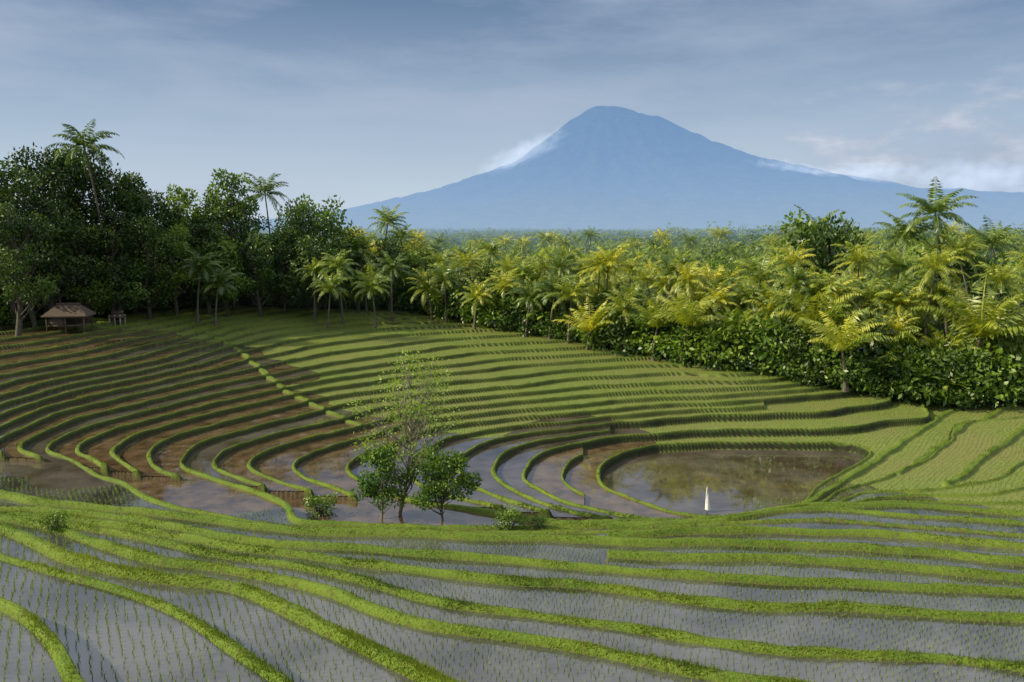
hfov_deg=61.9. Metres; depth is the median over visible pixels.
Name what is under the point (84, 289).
broadleaf tree
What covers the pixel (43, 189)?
broadleaf tree
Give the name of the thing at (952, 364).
bush
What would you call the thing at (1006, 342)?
coconut palm
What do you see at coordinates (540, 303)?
bush
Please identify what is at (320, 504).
bush
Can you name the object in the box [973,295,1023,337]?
coconut palm
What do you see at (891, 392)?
bush
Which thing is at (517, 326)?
bush
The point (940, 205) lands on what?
coconut palm
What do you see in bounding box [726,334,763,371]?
bush
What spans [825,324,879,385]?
bush
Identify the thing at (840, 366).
bush
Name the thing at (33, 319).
broadleaf tree
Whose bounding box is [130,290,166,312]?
bush
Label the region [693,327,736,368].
bush
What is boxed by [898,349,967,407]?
bush
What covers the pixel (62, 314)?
field hut
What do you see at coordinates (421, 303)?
bush
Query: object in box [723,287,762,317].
coconut palm
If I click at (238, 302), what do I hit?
bush
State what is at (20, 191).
broadleaf tree
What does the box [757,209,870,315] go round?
broadleaf tree
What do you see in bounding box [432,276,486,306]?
bush
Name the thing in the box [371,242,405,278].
broadleaf tree
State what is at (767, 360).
bush
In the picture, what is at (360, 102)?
sky
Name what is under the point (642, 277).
coconut palm
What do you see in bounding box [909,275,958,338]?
coconut palm
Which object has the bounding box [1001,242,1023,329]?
coconut palm
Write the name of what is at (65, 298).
broadleaf tree
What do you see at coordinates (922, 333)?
broadleaf tree
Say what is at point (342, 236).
broadleaf tree
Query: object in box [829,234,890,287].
coconut palm
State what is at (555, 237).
coconut palm
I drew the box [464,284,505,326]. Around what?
bush
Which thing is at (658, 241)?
coconut palm
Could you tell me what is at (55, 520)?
bush
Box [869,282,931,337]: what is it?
coconut palm
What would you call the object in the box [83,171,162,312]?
broadleaf tree
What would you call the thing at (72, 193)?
broadleaf tree
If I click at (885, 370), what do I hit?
bush
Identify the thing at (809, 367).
bush
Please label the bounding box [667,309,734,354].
bush
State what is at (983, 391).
bush
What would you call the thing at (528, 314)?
banana plant
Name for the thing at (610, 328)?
bush
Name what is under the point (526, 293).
coconut palm
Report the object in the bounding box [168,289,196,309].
bush
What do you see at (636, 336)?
banana plant
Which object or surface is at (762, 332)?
bush
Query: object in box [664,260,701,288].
coconut palm
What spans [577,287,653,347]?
bush
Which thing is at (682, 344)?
bush
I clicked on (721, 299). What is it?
coconut palm
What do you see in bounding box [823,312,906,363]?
bush
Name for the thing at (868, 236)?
coconut palm
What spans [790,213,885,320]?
broadleaf tree
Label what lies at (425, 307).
bush
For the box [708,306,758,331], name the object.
coconut palm
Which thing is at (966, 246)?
coconut palm
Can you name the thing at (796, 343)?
bush
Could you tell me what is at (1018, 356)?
bush
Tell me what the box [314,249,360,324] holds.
coconut palm
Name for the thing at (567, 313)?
bush
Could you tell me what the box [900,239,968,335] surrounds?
coconut palm
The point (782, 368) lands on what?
bush
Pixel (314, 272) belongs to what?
coconut palm
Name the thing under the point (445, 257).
coconut palm
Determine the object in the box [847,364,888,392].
bush
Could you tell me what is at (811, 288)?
coconut palm
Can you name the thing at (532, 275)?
coconut palm
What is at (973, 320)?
coconut palm
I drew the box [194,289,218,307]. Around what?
bush
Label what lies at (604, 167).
mountain
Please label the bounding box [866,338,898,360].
bush
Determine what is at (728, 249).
coconut palm
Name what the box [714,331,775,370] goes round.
bush
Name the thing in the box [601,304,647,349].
bush
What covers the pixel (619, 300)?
coconut palm
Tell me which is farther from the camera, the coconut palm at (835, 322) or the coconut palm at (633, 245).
the coconut palm at (633, 245)
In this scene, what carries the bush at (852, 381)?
on the ground at (710, 412)
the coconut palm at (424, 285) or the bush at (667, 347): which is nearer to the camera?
the bush at (667, 347)
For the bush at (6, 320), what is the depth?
90.83 m
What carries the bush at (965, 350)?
on the ground at (710, 412)
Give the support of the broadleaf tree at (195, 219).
on the ground at (710, 412)
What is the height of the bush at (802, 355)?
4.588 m
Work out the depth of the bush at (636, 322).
96.18 m
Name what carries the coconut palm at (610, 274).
on the ground at (710, 412)
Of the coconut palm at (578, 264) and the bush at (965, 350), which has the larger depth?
the coconut palm at (578, 264)
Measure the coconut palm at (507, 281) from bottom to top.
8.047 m
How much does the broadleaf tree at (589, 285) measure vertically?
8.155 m
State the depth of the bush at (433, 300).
120.12 m
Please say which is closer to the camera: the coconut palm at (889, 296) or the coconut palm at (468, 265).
the coconut palm at (889, 296)
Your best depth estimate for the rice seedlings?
25.35 m
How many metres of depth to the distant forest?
416.12 m
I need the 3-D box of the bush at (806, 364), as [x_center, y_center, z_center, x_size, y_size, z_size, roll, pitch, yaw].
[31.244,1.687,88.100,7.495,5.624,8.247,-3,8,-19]
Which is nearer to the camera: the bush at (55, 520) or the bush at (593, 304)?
the bush at (55, 520)
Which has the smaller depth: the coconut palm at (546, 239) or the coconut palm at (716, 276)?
the coconut palm at (716, 276)
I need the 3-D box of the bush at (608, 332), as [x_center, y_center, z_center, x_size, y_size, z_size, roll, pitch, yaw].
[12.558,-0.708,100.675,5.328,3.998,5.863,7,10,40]
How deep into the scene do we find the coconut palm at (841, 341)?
81.84 m
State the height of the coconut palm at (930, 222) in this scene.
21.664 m
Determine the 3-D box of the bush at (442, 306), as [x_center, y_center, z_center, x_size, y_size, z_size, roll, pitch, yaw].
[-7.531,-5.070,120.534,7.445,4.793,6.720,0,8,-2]
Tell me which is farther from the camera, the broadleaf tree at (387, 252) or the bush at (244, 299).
the broadleaf tree at (387, 252)
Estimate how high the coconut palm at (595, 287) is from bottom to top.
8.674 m
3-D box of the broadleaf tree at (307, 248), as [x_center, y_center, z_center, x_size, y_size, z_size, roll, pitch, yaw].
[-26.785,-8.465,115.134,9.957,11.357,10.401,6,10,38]
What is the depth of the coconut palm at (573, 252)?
119.25 m
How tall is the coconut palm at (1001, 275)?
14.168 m
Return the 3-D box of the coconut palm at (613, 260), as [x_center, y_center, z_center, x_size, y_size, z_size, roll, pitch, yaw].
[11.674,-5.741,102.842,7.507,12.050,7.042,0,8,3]
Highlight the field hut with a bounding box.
[41,303,96,333]
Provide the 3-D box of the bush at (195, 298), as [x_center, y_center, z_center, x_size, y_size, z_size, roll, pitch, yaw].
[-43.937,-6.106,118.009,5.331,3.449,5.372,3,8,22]
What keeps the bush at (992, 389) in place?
on the ground at (710, 412)
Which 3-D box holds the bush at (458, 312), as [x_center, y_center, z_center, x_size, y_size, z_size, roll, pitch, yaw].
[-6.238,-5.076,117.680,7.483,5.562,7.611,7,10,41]
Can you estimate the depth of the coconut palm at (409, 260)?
126.56 m
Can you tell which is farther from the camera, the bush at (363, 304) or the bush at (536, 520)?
the bush at (363, 304)
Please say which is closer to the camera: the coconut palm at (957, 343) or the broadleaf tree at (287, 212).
the coconut palm at (957, 343)
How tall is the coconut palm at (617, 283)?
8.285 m
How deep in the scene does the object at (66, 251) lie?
94.04 m
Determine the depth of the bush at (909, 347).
85.48 m
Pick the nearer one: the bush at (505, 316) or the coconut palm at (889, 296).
the coconut palm at (889, 296)
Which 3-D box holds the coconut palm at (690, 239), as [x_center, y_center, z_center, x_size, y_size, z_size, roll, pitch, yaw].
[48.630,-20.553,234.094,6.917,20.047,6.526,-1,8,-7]
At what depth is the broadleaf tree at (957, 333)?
106.76 m
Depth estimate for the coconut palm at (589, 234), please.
283.85 m
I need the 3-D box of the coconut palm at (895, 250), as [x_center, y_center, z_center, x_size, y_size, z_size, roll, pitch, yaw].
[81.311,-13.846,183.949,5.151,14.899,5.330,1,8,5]
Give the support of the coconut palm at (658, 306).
on the ground at (710, 412)
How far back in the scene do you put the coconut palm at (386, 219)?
125.69 m
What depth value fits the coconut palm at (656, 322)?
94.60 m
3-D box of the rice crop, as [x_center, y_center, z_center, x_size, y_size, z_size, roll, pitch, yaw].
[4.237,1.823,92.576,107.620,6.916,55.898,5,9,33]
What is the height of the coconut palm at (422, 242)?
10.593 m
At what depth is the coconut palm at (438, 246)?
244.24 m
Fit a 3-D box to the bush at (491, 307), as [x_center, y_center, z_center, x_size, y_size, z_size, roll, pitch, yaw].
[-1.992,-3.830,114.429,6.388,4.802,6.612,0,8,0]
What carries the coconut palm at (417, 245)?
on the ground at (710, 412)
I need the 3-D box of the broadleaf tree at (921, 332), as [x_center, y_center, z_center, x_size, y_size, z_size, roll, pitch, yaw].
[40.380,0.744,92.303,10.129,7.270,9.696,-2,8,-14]
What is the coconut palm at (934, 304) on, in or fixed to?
on the ground at (710, 412)
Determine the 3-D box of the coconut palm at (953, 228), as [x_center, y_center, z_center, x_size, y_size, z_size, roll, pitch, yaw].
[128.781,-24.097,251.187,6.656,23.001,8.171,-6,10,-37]
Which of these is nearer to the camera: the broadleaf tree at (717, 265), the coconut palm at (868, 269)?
the broadleaf tree at (717, 265)
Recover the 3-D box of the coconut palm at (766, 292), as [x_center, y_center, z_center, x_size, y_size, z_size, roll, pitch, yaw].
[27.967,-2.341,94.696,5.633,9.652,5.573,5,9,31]
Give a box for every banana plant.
[477,301,493,310]
[521,305,544,332]
[537,309,558,327]
[628,335,645,349]
[629,325,654,351]
[648,329,669,356]
[670,332,697,362]
[713,331,751,345]
[738,335,765,349]
[857,355,891,395]
[908,368,947,401]
[942,377,964,405]
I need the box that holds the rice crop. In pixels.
[67,307,1023,509]
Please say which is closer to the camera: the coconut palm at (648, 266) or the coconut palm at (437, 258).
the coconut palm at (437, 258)
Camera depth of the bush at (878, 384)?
83.83 m
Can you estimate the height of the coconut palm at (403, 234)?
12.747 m
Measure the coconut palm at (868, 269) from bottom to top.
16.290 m
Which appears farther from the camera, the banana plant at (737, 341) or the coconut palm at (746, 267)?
the coconut palm at (746, 267)
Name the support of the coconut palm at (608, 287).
on the ground at (710, 412)
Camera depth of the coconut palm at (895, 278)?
100.95 m
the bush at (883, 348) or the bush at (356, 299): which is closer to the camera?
the bush at (883, 348)
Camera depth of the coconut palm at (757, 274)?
96.31 m
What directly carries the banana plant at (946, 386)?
on the ground at (710, 412)
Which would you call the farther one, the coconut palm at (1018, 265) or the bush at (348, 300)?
the bush at (348, 300)
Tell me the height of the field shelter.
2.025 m
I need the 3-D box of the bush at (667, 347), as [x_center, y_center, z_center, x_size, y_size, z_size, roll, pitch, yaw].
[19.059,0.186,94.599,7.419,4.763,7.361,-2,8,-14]
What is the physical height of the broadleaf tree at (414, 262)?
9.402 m
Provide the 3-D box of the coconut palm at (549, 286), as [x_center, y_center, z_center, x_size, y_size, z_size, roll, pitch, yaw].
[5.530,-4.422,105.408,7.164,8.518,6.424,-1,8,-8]
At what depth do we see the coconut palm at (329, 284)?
108.49 m
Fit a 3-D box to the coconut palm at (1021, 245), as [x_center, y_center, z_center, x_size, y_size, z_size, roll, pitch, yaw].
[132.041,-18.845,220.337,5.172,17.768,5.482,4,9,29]
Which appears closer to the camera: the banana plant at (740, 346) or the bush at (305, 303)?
the banana plant at (740, 346)
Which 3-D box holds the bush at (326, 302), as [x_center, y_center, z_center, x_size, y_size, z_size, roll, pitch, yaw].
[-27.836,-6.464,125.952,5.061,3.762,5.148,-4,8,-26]
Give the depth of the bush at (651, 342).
96.37 m
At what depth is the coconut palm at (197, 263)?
103.92 m
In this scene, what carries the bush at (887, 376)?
on the ground at (710, 412)
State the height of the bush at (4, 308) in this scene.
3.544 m
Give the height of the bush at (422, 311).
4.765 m
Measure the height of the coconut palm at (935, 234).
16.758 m
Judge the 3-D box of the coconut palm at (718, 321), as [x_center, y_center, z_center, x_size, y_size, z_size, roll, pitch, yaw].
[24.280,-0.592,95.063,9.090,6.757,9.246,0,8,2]
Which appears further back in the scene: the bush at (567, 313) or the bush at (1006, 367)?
the bush at (567, 313)
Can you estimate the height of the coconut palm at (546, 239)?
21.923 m
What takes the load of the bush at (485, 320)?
on the ground at (710, 412)
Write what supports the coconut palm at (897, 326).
on the ground at (710, 412)
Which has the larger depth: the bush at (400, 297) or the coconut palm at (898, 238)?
the bush at (400, 297)
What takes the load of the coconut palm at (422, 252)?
on the ground at (710, 412)
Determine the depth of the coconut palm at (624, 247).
253.62 m
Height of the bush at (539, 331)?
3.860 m
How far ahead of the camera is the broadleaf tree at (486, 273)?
123.63 m
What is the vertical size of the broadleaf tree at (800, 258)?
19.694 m
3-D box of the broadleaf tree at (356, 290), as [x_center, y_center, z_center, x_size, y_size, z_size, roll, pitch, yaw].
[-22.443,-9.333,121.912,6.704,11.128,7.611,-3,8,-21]
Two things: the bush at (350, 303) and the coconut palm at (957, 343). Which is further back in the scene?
the bush at (350, 303)
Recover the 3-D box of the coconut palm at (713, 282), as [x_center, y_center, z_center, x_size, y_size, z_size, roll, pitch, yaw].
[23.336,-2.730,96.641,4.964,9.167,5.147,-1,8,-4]
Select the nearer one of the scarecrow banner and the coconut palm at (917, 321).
the scarecrow banner
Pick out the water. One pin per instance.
(730, 481)
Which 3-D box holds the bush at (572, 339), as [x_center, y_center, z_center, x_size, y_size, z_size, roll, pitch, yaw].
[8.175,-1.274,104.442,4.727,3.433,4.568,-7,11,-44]
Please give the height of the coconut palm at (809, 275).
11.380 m
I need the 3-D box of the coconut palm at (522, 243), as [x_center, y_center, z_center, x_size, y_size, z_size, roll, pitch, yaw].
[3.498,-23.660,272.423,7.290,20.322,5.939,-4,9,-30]
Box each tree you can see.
[0,142,106,313]
[0,159,70,326]
[0,202,62,335]
[0,235,70,326]
[1,195,98,318]
[39,147,109,302]
[41,220,124,308]
[50,148,152,313]
[58,266,97,303]
[72,261,150,314]
[73,208,150,309]
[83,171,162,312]
[97,215,193,319]
[113,188,191,309]
[148,223,202,314]
[152,184,211,307]
[174,206,246,307]
[175,222,230,314]
[192,234,256,316]
[197,192,247,252]
[200,168,259,310]
[223,198,275,307]
[228,230,283,316]
[253,221,315,313]
[264,198,328,308]
[273,193,366,310]
[273,237,346,316]
[316,225,363,312]
[341,237,376,312]
[343,350,465,514]
[349,445,412,518]
[367,236,412,311]
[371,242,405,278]
[395,248,434,311]
[408,443,481,520]
[472,261,507,292]
[569,276,594,291]
[584,295,609,309]
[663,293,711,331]
[696,254,747,314]
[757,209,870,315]
[779,237,815,309]
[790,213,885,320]
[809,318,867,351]
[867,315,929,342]
[877,232,979,349]
[895,329,933,338]
[928,243,1008,341]
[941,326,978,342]
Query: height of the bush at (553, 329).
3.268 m
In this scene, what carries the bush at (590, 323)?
on the ground at (710, 412)
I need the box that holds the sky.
[0,0,1023,224]
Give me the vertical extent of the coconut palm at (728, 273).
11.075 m
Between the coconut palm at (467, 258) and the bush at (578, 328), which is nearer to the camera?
the bush at (578, 328)
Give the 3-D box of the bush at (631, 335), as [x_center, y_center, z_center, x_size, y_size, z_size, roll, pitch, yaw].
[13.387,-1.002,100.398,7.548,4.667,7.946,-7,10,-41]
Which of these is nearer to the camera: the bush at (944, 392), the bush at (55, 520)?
the bush at (55, 520)
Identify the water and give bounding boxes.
[0,323,1023,681]
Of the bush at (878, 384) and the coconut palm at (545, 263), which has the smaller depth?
the bush at (878, 384)
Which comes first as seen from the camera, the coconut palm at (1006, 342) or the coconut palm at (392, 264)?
the coconut palm at (1006, 342)
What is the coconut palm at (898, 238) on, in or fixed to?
on the ground at (710, 412)
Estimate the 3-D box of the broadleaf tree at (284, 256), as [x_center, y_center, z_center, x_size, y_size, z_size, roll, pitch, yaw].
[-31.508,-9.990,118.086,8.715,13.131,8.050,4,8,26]
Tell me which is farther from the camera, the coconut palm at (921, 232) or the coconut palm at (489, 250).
the coconut palm at (921, 232)
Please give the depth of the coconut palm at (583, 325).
99.37 m
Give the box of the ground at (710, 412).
[0,228,1023,681]
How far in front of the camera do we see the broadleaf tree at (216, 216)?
118.97 m
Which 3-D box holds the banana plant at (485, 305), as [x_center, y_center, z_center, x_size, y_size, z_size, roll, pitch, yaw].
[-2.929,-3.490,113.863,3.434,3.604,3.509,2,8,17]
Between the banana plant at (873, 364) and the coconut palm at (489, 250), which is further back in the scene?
the coconut palm at (489, 250)
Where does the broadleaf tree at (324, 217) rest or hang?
on the ground at (710, 412)
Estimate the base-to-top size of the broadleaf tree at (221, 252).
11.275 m
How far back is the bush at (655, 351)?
94.74 m
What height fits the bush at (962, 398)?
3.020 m
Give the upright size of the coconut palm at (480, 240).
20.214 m
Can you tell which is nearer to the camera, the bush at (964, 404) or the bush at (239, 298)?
the bush at (964, 404)
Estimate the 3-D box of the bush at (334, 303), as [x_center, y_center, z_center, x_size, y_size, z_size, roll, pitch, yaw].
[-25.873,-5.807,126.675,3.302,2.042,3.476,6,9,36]
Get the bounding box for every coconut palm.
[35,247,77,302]
[44,119,124,314]
[178,250,222,322]
[191,265,245,325]
[238,172,289,305]
[295,257,331,322]
[306,270,354,327]
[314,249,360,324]
[339,226,379,312]
[343,225,374,276]
[351,265,392,327]
[364,238,386,270]
[367,204,408,293]
[369,251,411,320]
[380,223,421,248]
[400,245,426,271]
[401,241,430,270]
[405,237,429,260]
[405,268,449,320]
[407,228,429,271]
[408,244,439,271]
[420,248,456,275]
[423,260,467,321]
[427,238,447,256]
[427,251,455,272]
[428,233,449,250]
[437,256,478,288]
[447,249,485,278]
[451,245,483,275]
[453,252,485,279]
[453,277,497,328]
[470,236,487,254]
[470,239,489,255]
[473,237,507,268]
[484,268,525,327]
[493,251,529,285]
[497,235,513,260]
[506,258,538,283]
[508,280,548,336]
[510,262,587,307]
[513,236,534,256]
[514,263,557,291]
[517,254,539,278]
[526,252,567,284]
[530,271,586,338]
[534,229,560,248]
[541,252,581,278]
[542,274,599,342]
[547,233,560,254]
[552,244,585,269]
[552,298,613,349]
[555,234,571,248]
[568,250,604,291]
[569,257,601,287]
[574,248,628,296]
[576,271,629,306]
[579,243,640,305]
[580,225,602,261]
[588,262,623,286]
[590,278,646,300]
[592,278,628,308]
[596,240,628,263]
[599,286,644,353]
[600,273,628,293]
[611,254,645,284]
[615,240,629,254]
[616,281,653,312]
[617,273,637,287]
[618,294,689,360]
[623,263,662,297]
[624,232,642,257]
[625,238,645,257]
[629,279,649,297]
[639,258,661,292]
[641,290,675,315]
[645,234,663,260]
[647,265,687,305]
[649,253,690,328]
[650,228,672,260]
[652,284,722,363]
[657,237,676,256]
[660,247,702,296]
[663,258,709,300]
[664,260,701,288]
[676,286,727,316]
[677,230,700,259]
[684,268,712,292]
[690,262,730,299]
[695,281,739,320]
[698,277,741,323]
[703,265,747,312]
[707,225,734,259]
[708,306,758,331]
[714,238,745,267]
[722,284,759,311]
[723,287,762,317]
[731,251,772,281]
[731,281,767,315]
[733,247,789,294]
[737,276,784,320]
[744,291,793,328]
[760,233,783,250]
[763,283,816,327]
[764,239,820,278]
[766,266,826,311]
[768,275,880,330]
[772,261,819,329]
[778,205,844,250]
[779,228,804,249]
[781,270,846,311]
[796,302,864,337]
[799,307,897,391]
[811,269,857,311]
[822,292,857,323]
[827,275,876,319]
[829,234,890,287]
[835,263,867,303]
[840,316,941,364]
[841,293,874,321]
[843,275,899,328]
[847,298,888,324]
[847,305,901,354]
[856,235,876,251]
[857,232,876,246]
[859,254,884,287]
[869,277,929,336]
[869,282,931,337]
[871,210,948,299]
[874,244,928,318]
[875,284,932,321]
[879,242,900,266]
[881,310,921,348]
[882,272,919,298]
[892,310,945,338]
[893,177,979,339]
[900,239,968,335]
[905,280,969,341]
[908,273,1023,346]
[909,222,930,241]
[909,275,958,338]
[913,324,979,355]
[926,214,949,236]
[927,230,989,335]
[931,228,955,244]
[943,221,966,238]
[954,334,1009,359]
[955,229,978,243]
[957,312,1023,356]
[962,215,1023,297]
[969,255,1023,344]
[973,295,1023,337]
[980,230,1004,256]
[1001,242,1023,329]
[1008,305,1023,341]
[1016,234,1023,249]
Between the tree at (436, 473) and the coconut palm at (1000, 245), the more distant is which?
the coconut palm at (1000, 245)
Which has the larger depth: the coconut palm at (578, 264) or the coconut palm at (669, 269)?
the coconut palm at (578, 264)
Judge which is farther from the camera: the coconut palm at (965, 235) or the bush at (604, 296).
the coconut palm at (965, 235)
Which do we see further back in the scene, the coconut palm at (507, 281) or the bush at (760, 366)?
the coconut palm at (507, 281)
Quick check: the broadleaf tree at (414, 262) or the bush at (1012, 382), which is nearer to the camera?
the bush at (1012, 382)
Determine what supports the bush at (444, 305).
on the ground at (710, 412)
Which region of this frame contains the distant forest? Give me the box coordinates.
[22,215,1023,314]
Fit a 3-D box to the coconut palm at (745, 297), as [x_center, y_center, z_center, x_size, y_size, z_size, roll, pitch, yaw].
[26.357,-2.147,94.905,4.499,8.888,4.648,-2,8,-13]
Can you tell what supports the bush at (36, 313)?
on the ground at (710, 412)
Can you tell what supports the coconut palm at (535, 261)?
on the ground at (710, 412)
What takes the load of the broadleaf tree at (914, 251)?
on the ground at (710, 412)
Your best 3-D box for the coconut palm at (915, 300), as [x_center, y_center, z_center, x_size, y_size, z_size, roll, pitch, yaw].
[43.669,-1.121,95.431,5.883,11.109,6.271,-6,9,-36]
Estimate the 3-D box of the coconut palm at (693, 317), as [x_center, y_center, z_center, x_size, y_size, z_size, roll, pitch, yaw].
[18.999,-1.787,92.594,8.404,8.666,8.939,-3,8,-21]
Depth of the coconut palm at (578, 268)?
110.27 m
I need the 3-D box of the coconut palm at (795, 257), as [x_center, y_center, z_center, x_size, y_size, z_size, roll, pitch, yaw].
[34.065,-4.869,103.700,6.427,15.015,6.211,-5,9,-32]
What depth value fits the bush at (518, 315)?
109.19 m
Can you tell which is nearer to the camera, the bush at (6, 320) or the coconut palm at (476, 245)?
the bush at (6, 320)
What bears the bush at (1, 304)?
on the ground at (710, 412)
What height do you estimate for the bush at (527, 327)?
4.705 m
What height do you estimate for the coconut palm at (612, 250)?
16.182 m
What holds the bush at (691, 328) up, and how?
on the ground at (710, 412)
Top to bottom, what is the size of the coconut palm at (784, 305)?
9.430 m
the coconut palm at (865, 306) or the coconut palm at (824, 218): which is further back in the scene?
the coconut palm at (824, 218)
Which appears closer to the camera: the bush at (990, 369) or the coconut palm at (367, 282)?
the bush at (990, 369)
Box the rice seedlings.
[0,475,1023,681]
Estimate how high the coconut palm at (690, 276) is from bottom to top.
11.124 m
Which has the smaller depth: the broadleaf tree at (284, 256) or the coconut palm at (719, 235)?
the broadleaf tree at (284, 256)
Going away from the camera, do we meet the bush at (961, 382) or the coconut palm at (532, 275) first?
the bush at (961, 382)
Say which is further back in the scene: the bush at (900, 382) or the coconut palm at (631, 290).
the coconut palm at (631, 290)
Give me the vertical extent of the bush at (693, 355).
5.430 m
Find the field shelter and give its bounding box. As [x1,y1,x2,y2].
[108,310,125,325]
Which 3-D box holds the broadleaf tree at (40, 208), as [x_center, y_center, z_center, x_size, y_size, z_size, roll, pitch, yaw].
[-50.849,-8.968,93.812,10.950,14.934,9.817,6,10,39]
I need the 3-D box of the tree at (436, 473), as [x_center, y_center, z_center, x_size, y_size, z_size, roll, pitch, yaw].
[-3.643,7.838,46.784,4.304,4.502,3.617,0,8,2]
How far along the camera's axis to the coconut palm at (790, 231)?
207.75 m
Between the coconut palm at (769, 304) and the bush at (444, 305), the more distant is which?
the bush at (444, 305)
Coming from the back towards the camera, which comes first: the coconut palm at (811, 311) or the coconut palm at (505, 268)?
the coconut palm at (505, 268)
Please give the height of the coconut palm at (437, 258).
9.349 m
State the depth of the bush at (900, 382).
83.09 m
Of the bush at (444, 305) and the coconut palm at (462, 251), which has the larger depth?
the coconut palm at (462, 251)
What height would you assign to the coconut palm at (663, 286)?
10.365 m
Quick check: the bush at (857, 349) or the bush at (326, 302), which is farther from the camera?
the bush at (326, 302)
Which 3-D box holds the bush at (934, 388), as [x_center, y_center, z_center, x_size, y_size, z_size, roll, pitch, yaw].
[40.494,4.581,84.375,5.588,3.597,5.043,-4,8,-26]
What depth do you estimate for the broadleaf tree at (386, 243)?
123.07 m
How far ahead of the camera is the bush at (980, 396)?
82.20 m
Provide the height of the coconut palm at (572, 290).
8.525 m
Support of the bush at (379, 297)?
on the ground at (710, 412)
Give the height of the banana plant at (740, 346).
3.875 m
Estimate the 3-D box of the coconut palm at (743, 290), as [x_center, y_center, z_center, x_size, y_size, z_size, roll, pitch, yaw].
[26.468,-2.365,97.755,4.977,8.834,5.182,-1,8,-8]
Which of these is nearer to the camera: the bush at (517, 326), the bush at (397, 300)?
the bush at (517, 326)
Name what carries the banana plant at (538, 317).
on the ground at (710, 412)
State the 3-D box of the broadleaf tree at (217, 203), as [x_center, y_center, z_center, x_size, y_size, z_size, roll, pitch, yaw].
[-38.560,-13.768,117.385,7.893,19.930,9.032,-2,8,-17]
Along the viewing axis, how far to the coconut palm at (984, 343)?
87.22 m
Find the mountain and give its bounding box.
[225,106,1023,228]
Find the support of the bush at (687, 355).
on the ground at (710, 412)
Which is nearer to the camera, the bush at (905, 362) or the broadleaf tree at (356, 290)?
the bush at (905, 362)
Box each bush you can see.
[0,280,39,316]
[0,289,39,320]
[0,300,25,324]
[0,310,15,328]
[2,279,54,315]
[4,288,43,318]
[39,508,68,531]
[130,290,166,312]
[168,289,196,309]
[184,287,215,306]
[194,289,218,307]
[222,283,250,304]
[228,287,249,305]
[235,292,256,305]
[293,293,318,307]
[302,492,339,519]
[310,293,337,309]
[327,296,345,307]
[337,293,355,307]
[343,288,376,308]
[343,296,360,307]
[360,294,382,307]
[363,292,387,310]
[368,289,399,310]
[386,286,412,310]
[388,294,405,309]
[393,281,433,314]
[410,274,453,314]
[416,289,431,314]
[418,287,444,313]
[422,287,449,317]
[428,287,471,323]
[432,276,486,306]
[433,285,476,320]
[433,290,460,317]
[444,279,492,322]
[459,299,484,322]
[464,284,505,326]
[474,297,506,327]
[476,297,519,327]
[483,277,528,327]
[486,288,536,330]
[491,503,527,530]
[501,295,550,335]
[507,319,521,328]
[509,291,558,334]
[511,279,581,331]
[516,303,557,337]
[518,289,589,336]
[530,514,547,527]
[534,311,564,338]
[538,321,566,338]
[542,308,574,337]
[544,304,583,332]
[552,316,571,338]
[554,316,575,339]
[565,321,587,343]
[567,308,596,341]
[572,301,616,344]
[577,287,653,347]
[578,307,631,349]
[578,309,603,343]
[588,309,647,355]
[591,320,628,350]
[597,316,642,351]
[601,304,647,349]
[610,306,675,357]
[618,326,648,351]
[643,329,665,355]
[649,325,701,364]
[649,330,680,358]
[650,312,702,345]
[656,321,691,360]
[662,322,713,360]
[666,322,737,365]
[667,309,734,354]
[669,339,706,363]
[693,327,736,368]
[697,317,758,370]
[697,339,733,369]
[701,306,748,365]
[702,307,776,365]
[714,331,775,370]
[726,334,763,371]
[734,319,788,359]
[737,310,832,376]
[743,309,822,364]
[745,341,796,375]
[746,332,775,367]
[746,345,784,375]
[749,352,776,373]
[750,328,812,381]
[768,327,831,385]
[771,337,813,377]
[774,333,847,387]
[776,343,821,378]
[785,326,861,378]
[791,333,872,392]
[793,348,832,381]
[795,351,842,381]
[798,351,848,386]
[801,346,883,393]
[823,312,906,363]
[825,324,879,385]
[826,357,873,389]
[839,365,885,393]
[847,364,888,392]
[849,352,905,399]
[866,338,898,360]
[868,333,961,387]
[872,353,922,400]
[873,337,964,398]
[874,363,921,396]
[875,364,900,396]
[881,359,940,400]
[884,350,959,406]
[894,375,944,402]
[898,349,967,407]
[903,343,984,407]
[910,361,967,405]
[913,333,1000,397]
[928,374,976,405]
[937,378,980,409]
[945,355,1006,409]
[948,388,975,410]
[953,346,1023,406]
[956,357,998,406]
[957,339,1023,403]
[963,332,1023,393]
[967,376,994,403]
[980,379,1011,400]
[983,342,1023,385]
[994,375,1022,402]
[996,368,1023,396]
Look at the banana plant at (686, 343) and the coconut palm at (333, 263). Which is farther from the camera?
the coconut palm at (333, 263)
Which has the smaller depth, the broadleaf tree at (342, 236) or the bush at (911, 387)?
the bush at (911, 387)
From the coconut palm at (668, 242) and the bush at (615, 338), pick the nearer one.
the bush at (615, 338)
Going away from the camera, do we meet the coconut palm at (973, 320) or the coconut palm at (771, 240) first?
the coconut palm at (973, 320)
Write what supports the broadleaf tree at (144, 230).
on the ground at (710, 412)
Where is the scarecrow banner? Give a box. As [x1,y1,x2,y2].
[705,488,710,511]
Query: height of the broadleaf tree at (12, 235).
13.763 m
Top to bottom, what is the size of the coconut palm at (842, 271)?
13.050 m
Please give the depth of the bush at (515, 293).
113.25 m
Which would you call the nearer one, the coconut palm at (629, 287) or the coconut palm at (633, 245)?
the coconut palm at (629, 287)

